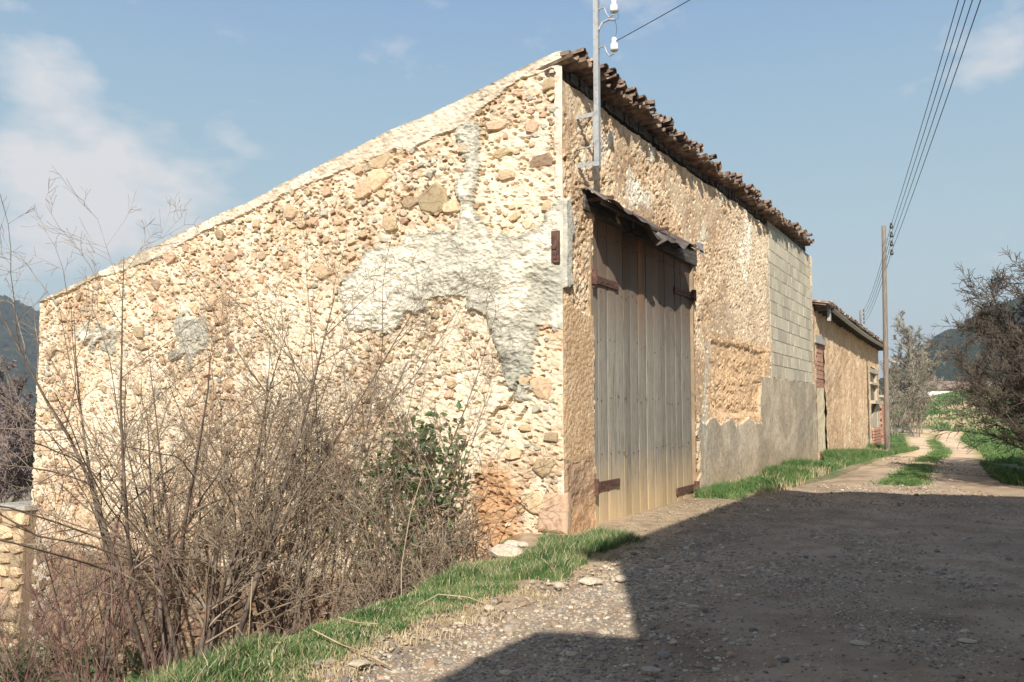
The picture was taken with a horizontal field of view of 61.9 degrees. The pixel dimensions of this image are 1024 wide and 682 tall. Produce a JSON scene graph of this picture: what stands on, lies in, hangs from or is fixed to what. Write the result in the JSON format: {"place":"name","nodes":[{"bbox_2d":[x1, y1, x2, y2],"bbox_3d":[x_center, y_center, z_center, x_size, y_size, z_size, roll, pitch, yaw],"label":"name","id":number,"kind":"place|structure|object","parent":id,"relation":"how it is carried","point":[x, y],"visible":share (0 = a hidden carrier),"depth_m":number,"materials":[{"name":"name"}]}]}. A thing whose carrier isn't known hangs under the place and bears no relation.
{"place":"outdoors","nodes":[
{"label":"outdoors","id":0,"kind":"place"},
{"bbox_2d":[5,337,36,406],"bbox_3d":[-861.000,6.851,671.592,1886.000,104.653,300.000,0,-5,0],"label":"hill","id":1,"kind":"structure","parent":0,"point":[33,400],"depth_m":530.25,"materials":[{"name":"green plant"}]},
{"bbox_2d":[0,295,39,399],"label":"forest","id":2,"kind":"object","parent":1,"relation":"on","point":[7,344],"visible":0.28,"depth_m":594.20,"materials":[{"name":"green plant"}]},
{"bbox_2d":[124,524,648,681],"bbox_3d":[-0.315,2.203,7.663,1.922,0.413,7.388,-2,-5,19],"label":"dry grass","id":3,"kind":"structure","parent":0,"point":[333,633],"depth_m":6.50,"materials":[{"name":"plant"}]},
{"bbox_2d":[0,393,1023,681],"bbox_3d":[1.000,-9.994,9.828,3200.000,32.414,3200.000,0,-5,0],"label":"ground","id":4,"kind":"structure","parent":0,"point":[672,523],"depth_m":11.47,"materials":[{"name":"soil"}]},
{"bbox_2d":[0,384,30,475],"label":"bare tree","id":5,"kind":"object","parent":4,"relation":"on","point":[1,385],"visible":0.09,"depth_m":44.38,"materials":[{"name":"brown plant"}]},
{"bbox_2d":[0,355,33,424],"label":"bare tree","id":6,"kind":"object","parent":4,"relation":"on","point":[10,366],"visible":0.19,"depth_m":51.86,"materials":[{"name":"brown plant"}]},
{"bbox_2d":[0,402,35,502],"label":"bare tree","id":7,"kind":"object","parent":4,"relation":"on","point":[10,473],"visible":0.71,"depth_m":32.75,"materials":[{"name":"brown plant"}]},
{"bbox_2d":[0,372,35,500],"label":"bare tree","id":8,"kind":"object","parent":4,"relation":"on","point":[20,384],"visible":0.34,"depth_m":40.07,"materials":[{"name":"brown plant"}]},
{"bbox_2d":[0,501,38,655],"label":"stone buttress","id":9,"kind":"structure","parent":4,"relation":"on","point":[7,583],"depth_m":16.00,"materials":[{"name":"beige stone"}]},
{"bbox_2d":[0,585,87,681],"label":"bare shrub","id":10,"kind":"object","parent":4,"relation":"on","point":[47,650],"visible":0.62,"depth_m":13.37,"materials":[{"name":"brown plant"}]},
{"bbox_2d":[0,445,127,681],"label":"red twig shrub","id":11,"kind":"object","parent":4,"relation":"on","point":[55,569],"visible":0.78,"depth_m":11.42,"materials":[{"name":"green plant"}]},
{"bbox_2d":[0,632,155,681],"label":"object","id":12,"kind":"object","parent":4,"relation":"on","point":[134,672],"visible":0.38,"depth_m":14.28,"materials":[{"name":"brown plant"}]},
{"bbox_2d":[0,475,198,681],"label":"red twig shrub","id":13,"kind":"object","parent":4,"relation":"on","point":[116,665],"visible":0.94,"depth_m":9.99,"materials":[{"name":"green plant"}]},
{"bbox_2d":[0,410,252,681],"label":"bare shrub","id":14,"kind":"object","parent":4,"relation":"on","point":[82,612],"visible":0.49,"depth_m":12.73,"materials":[{"name":"brown plant"}]},
{"bbox_2d":[27,194,425,667],"bbox_3d":[-3.280,1.687,11.330,5.322,7.174,3.792,3,-6,-34],"label":"bare shrub","id":15,"kind":"object","parent":4,"relation":"on","point":[222,598],"visible":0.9,"depth_m":11.11,"materials":[{"name":"brown plant"}]},
{"bbox_2d":[69,287,396,637],"bbox_3d":[-3.647,2.221,13.036,6.347,6.130,4.242,1,-5,-12],"label":"bare shrub","id":16,"kind":"object","parent":4,"relation":"on","point":[268,601],"visible":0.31,"depth_m":12.40,"materials":[{"name":"brown plant"}]},
{"bbox_2d":[248,577,252,637],"bbox_3d":[-2.167,2.495,7.077,0.026,1.040,0.120,2,-5,-26],"label":"dead stick","id":17,"kind":"object","parent":4,"relation":"on","point":[250,606],"visible":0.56,"depth_m":7.14,"materials":[{"name":"beige wood"}]},
{"bbox_2d":[0,166,507,679],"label":"bare shrub","id":18,"kind":"object","parent":4,"relation":"on","point":[102,520],"visible":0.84,"depth_m":11.51,"materials":[{"name":"brown plant"}]},
{"bbox_2d":[191,273,577,635],"bbox_3d":[-1.935,1.884,11.051,4.281,5.711,4.997,3,-5,-31],"label":"bare shrub","id":19,"kind":"object","parent":4,"relation":"on","point":[337,492],"visible":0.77,"depth_m":11.03,"materials":[{"name":"brown plant"}]},
{"bbox_2d":[126,523,649,681],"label":"verge grass","id":20,"kind":"structure","parent":4,"relation":"on","point":[455,580],"depth_m":6.52,"materials":[{"name":"green plant"}]},
{"bbox_2d":[312,629,389,665],"bbox_3d":[-1.031,1.967,5.506,0.816,0.088,0.081,-4,-6,43],"label":"dead stick","id":21,"kind":"object","parent":20,"relation":"on","point":[350,647],"visible":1,"depth_m":5.51,"materials":[{"name":"beige wood"}]},
{"bbox_2d":[339,617,377,623],"bbox_3d":[-1.093,2.007,6.106,0.333,0.038,0.043,-2,-5,25],"label":"dead stick","id":22,"kind":"object","parent":20,"relation":"on","point":[357,622],"visible":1,"depth_m":6.13,"materials":[{"name":"beige wood"}]},
{"bbox_2d":[420,594,488,604],"bbox_3d":[-0.445,2.095,6.896,0.607,0.070,0.139,0,-5,5],"label":"dead stick","id":23,"kind":"object","parent":20,"relation":"on","point":[455,596],"visible":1,"depth_m":6.91,"materials":[{"name":"beige wood"}]},
{"bbox_2d":[292,400,486,606],"bbox_3d":[-1.739,2.513,11.863,3.287,3.361,0.884,-2,-5,27],"label":"green bramble","id":24,"kind":"object","parent":4,"relation":"on","point":[412,487],"visible":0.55,"depth_m":11.68,"materials":[{"name":"green plant"}]},
{"bbox_2d":[278,402,527,635],"bbox_3d":[-1.420,2.653,11.044,3.438,3.719,2.754,-4,-6,39],"label":"leafy bramble","id":25,"kind":"object","parent":4,"relation":"on","point":[438,564],"visible":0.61,"depth_m":10.86,"materials":[{"name":"brown plant"}]},
{"bbox_2d":[401,477,421,596],"bbox_3d":[-0.956,1.904,7.896,0.084,1.270,0.258,-3,-6,37],"label":"dead stick","id":26,"kind":"object","parent":4,"relation":"on","point":[406,536],"visible":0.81,"depth_m":7.91,"materials":[{"name":"beige wood"}]},
{"bbox_2d":[25,47,817,675],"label":"stone barn","id":27,"kind":"structure","parent":4,"relation":"on","point":[653,335],"depth_m":13.15,"materials":[{"name":"stone"}]},
{"bbox_2d":[576,0,618,167],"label":"service pole","id":28,"kind":"object","parent":27,"relation":"attached to","point":[596,114],"visible":0.98,"depth_m":11.55,"materials":[{"name":"metal"}]},
{"bbox_2d":[615,0,689,41],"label":"service wire","id":29,"kind":"object","parent":28,"relation":"attached to","point":[652,20],"visible":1,"depth_m":10.86,"materials":[{"name":"black metal"}]},
{"bbox_2d":[592,218,699,523],"bbox_3d":[2.237,0.626,13.876,0.200,4.556,4.809,-3,-5,29],"label":"barn door","id":30,"kind":"structure","parent":27,"relation":"in","point":[642,296],"depth_m":13.55,"materials":[{"name":"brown wood"}]},
{"bbox_2d":[250,539,695,681],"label":"dry grass","id":31,"kind":"structure","parent":4,"relation":"on","point":[440,618],"depth_m":6.29,"materials":[{"name":"beige plant"}]},
{"bbox_2d":[484,605,494,610],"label":"rock","id":32,"kind":"object","parent":4,"relation":"on","point":[487,607],"visible":0.99,"depth_m":6.73,"materials":[{"name":"beige stone"}]},
{"bbox_2d":[488,544,524,558],"bbox_3d":[-0.058,2.281,9.188,0.402,0.177,0.261,3,1,0],"label":"rock","id":33,"kind":"object","parent":4,"relation":"on","point":[501,550],"visible":0.75,"depth_m":9.12,"materials":[{"name":"beige stone"}]},
{"bbox_2d":[503,540,519,545],"bbox_3d":[0.010,2.406,10.072,0.246,0.106,0.167,3,1,0],"label":"rock","id":34,"kind":"object","parent":4,"relation":"on","point":[512,542],"visible":0.39,"depth_m":10.04,"materials":[{"name":"beige stone"}]},
{"bbox_2d":[517,541,528,547],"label":"rock","id":35,"kind":"object","parent":4,"relation":"on","point":[522,544],"visible":0.96,"depth_m":9.88,"materials":[{"name":"beige stone"}]},
{"bbox_2d":[554,581,564,588],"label":"rock","id":36,"kind":"object","parent":4,"relation":"on","point":[559,585],"visible":1,"depth_m":7.57,"materials":[{"name":"beige stone"}]},
{"bbox_2d":[693,480,768,499],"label":"wall grass","id":37,"kind":"structure","parent":4,"relation":"on","point":[724,489],"depth_m":15.56,"materials":[{"name":"green plant"}]},
{"bbox_2d":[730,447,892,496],"bbox_3d":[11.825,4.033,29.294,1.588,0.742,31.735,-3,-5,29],"label":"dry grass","id":38,"kind":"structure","parent":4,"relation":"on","point":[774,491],"depth_m":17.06,"materials":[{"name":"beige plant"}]},
{"bbox_2d":[734,442,919,494],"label":"wall grass","id":39,"kind":"structure","parent":4,"relation":"on","point":[786,472],"depth_m":22.27,"materials":[{"name":"green plant"}]},
{"bbox_2d":[812,299,895,460],"bbox_3d":[10.827,2.732,36.473,8.796,9.570,18.408,-3,-5,29],"label":"lean to shed","id":40,"kind":"object","parent":4,"relation":"on","point":[846,348],"visible":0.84,"depth_m":32.01,"materials":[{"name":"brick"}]},
{"bbox_2d":[870,367,883,427],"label":"window","id":41,"kind":"structure","parent":40,"relation":"in","point":[874,384],"depth_m":41.00,"materials":[{"name":"beige glass"}]},
{"bbox_2d":[859,309,864,324],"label":"telegraph pole","id":42,"kind":"object","parent":4,"relation":"on","point":[860,317],"visible":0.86,"depth_m":80.23,"materials":[{"name":"grey wood"}]},
{"bbox_2d":[879,395,889,443],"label":"brick pier","id":43,"kind":"structure","parent":4,"relation":"on","point":[881,415],"depth_m":42.44,"materials":[{"name":"brick"}]},
{"bbox_2d":[881,223,893,449],"bbox_3d":[15.925,0.366,36.042,0.643,10.822,0.237,-1,-5,14],"label":"telegraph pole","id":44,"kind":"object","parent":4,"relation":"on","point":[885,365],"visible":0.95,"depth_m":36.05,"materials":[{"name":"brown wood"}]},
{"bbox_2d":[891,0,958,223],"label":"power line","id":45,"kind":"object","parent":44,"relation":"attached to","point":[930,96],"visible":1,"depth_m":20.45,"materials":[{"name":"metal"}]},
{"bbox_2d":[891,0,964,232],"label":"power line","id":46,"kind":"object","parent":44,"relation":"attached to","point":[932,104],"visible":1,"depth_m":19.80,"materials":[{"name":"metal"}]},
{"bbox_2d":[892,0,972,239],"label":"power line","id":47,"kind":"object","parent":44,"relation":"attached to","point":[938,103],"visible":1,"depth_m":18.69,"materials":[{"name":"metal"}]},
{"bbox_2d":[892,0,980,249],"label":"power line","id":48,"kind":"object","parent":44,"relation":"attached to","point":[943,107],"visible":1,"depth_m":17.92,"materials":[{"name":"metal"}]},
{"bbox_2d":[881,433,908,446],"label":"verge grass","id":49,"kind":"structure","parent":4,"relation":"on","point":[900,438],"depth_m":56.50,"materials":[{"name":"green plant"}]},
{"bbox_2d":[879,359,920,435],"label":"bare tree","id":50,"kind":"object","parent":4,"relation":"on","point":[895,398],"visible":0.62,"depth_m":63.94,"materials":[{"name":"plant"}]},
{"bbox_2d":[878,324,933,422],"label":"bare tree","id":51,"kind":"object","parent":4,"relation":"on","point":[897,368],"visible":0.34,"depth_m":76.81,"materials":[{"name":"plant"}]},
{"bbox_2d":[889,358,938,436],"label":"bare tree","id":52,"kind":"object","parent":4,"relation":"on","point":[919,408],"visible":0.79,"depth_m":65.58,"materials":[{"name":"plant"}]},
{"bbox_2d":[890,310,953,433],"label":"bare tree","id":53,"kind":"object","parent":4,"relation":"on","point":[905,332],"visible":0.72,"depth_m":69.72,"materials":[{"name":"grey plant"}]},
{"bbox_2d":[883,381,1000,401],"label":"long shed","id":54,"kind":"structure","parent":4,"relation":"on","point":[942,390],"depth_m":118.16,"materials":[{"name":"ceramic"}]},
{"bbox_2d":[889,386,1023,485],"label":"verge grass","id":55,"kind":"structure","parent":4,"relation":"on","point":[1004,474],"depth_m":35.40,"materials":[{"name":"green plant"}]},
{"bbox_2d":[890,387,1023,435],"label":"bank grass","id":56,"kind":"structure","parent":4,"relation":"on","point":[941,410],"depth_m":81.21,"materials":[{"name":"green plant"}]},
{"bbox_2d":[910,316,1023,452],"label":"thorn bush","id":57,"kind":"object","parent":4,"relation":"on","point":[999,397],"visible":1,"depth_m":16.76,"materials":[{"name":"brown plant"}]},
{"bbox_2d":[928,262,1023,462],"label":"thorn bush","id":58,"kind":"object","parent":4,"relation":"on","point":[984,308],"visible":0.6,"depth_m":18.96,"materials":[{"name":"brown plant"}]},
{"bbox_2d":[942,292,1023,450],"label":"thorn bush","id":59,"kind":"object","parent":4,"relation":"on","point":[965,319],"visible":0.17,"depth_m":24.16,"materials":[{"name":"brown plant"}]},
{"bbox_2d":[973,245,1023,445],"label":"thorn bush","id":60,"kind":"object","parent":4,"relation":"on","point":[1016,288],"visible":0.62,"depth_m":18.28,"materials":[{"name":"brown plant"}]},
{"bbox_2d":[0,0,1023,378],"label":"sky","id":61,"kind":"structure","parent":0,"point":[819,106],"materials":[{"name":"blue"}]},
{"bbox_2d":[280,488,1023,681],"bbox_3d":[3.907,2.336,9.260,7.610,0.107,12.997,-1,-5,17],"label":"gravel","id":62,"kind":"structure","parent":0,"point":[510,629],"depth_m":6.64,"materials":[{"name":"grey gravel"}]},
{"bbox_2d":[348,659,369,666],"bbox_3d":[-0.951,2.000,5.305,0.155,0.039,0.078,7,-2,-34],"label":"rock","id":63,"kind":"object","parent":62,"relation":"on","point":[359,662],"visible":0.99,"depth_m":5.28,"materials":[{"name":"beige stone"}]},
{"bbox_2d":[578,577,602,584],"bbox_3d":[0.718,2.191,7.797,0.248,0.067,0.154,4,0,-17],"label":"rock","id":64,"kind":"object","parent":62,"relation":"on","point":[590,581],"visible":1,"depth_m":7.75,"materials":[{"name":"beige stone"}]},
{"bbox_2d":[640,666,661,671],"bbox_3d":[0.848,2.002,5.204,0.133,0.014,0.077,3,1,0],"label":"rock","id":65,"kind":"object","parent":62,"relation":"on","point":[650,669],"visible":1,"depth_m":5.20,"materials":[{"name":"grey stone"}]},
{"bbox_2d":[356,427,1023,681],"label":"road","id":66,"kind":"structure","parent":0,"point":[879,468],"depth_m":7.05,"materials":[{"name":"grey gravel"}]},
{"bbox_2d":[598,629,609,633],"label":"rock","id":67,"kind":"object","parent":66,"relation":"on","point":[603,631],"visible":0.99,"depth_m":6.03,"materials":[{"name":"beige stone"}]},
{"bbox_2d":[615,575,628,582],"bbox_3d":[1.023,2.214,7.950,0.124,0.067,0.113,2,-5,-21],"label":"rock","id":68,"kind":"object","parent":66,"relation":"on","point":[622,578],"visible":1,"depth_m":7.92,"materials":[{"name":"beige stone"}]},
{"bbox_2d":[850,640,870,645],"bbox_3d":[2.348,2.036,5.753,0.146,0.020,0.085,3,1,0],"label":"rock","id":69,"kind":"object","parent":66,"relation":"on","point":[860,642],"visible":1,"depth_m":5.74,"materials":[{"name":"grey stone"}]},
{"bbox_2d":[958,638,977,642],"bbox_3d":[3.099,2.038,5.803,0.147,0.017,0.081,4,0,-11],"label":"rock","id":70,"kind":"object","parent":66,"relation":"on","point":[966,640],"visible":1,"depth_m":5.79,"materials":[{"name":"grey stone"}]},
{"bbox_2d":[731,455,1022,507],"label":"gravel","id":71,"kind":"structure","parent":0,"point":[895,494],"depth_m":16.39,"materials":[{"name":"beige gravel"}]},
{"bbox_2d":[868,439,953,484],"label":"lane grass","id":72,"kind":"structure","parent":0,"point":[913,474],"depth_m":21.70,"materials":[{"name":"green plant"}]},
{"bbox_2d":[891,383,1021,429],"bbox_3d":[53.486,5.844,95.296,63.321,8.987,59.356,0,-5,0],"label":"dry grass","id":73,"kind":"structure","parent":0,"point":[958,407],"depth_m":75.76,"materials":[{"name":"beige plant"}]},
{"bbox_3d":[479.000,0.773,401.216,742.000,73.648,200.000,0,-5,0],"label":"hill","id":74,"kind":"structure","parent":0,"visible":0},
{"bbox_2d":[879,295,1023,400],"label":"forest","id":75,"kind":"object","parent":74,"relation":"on","point":[945,370],"visible":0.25,"depth_m":359.17,"materials":[{"name":"green plant"}]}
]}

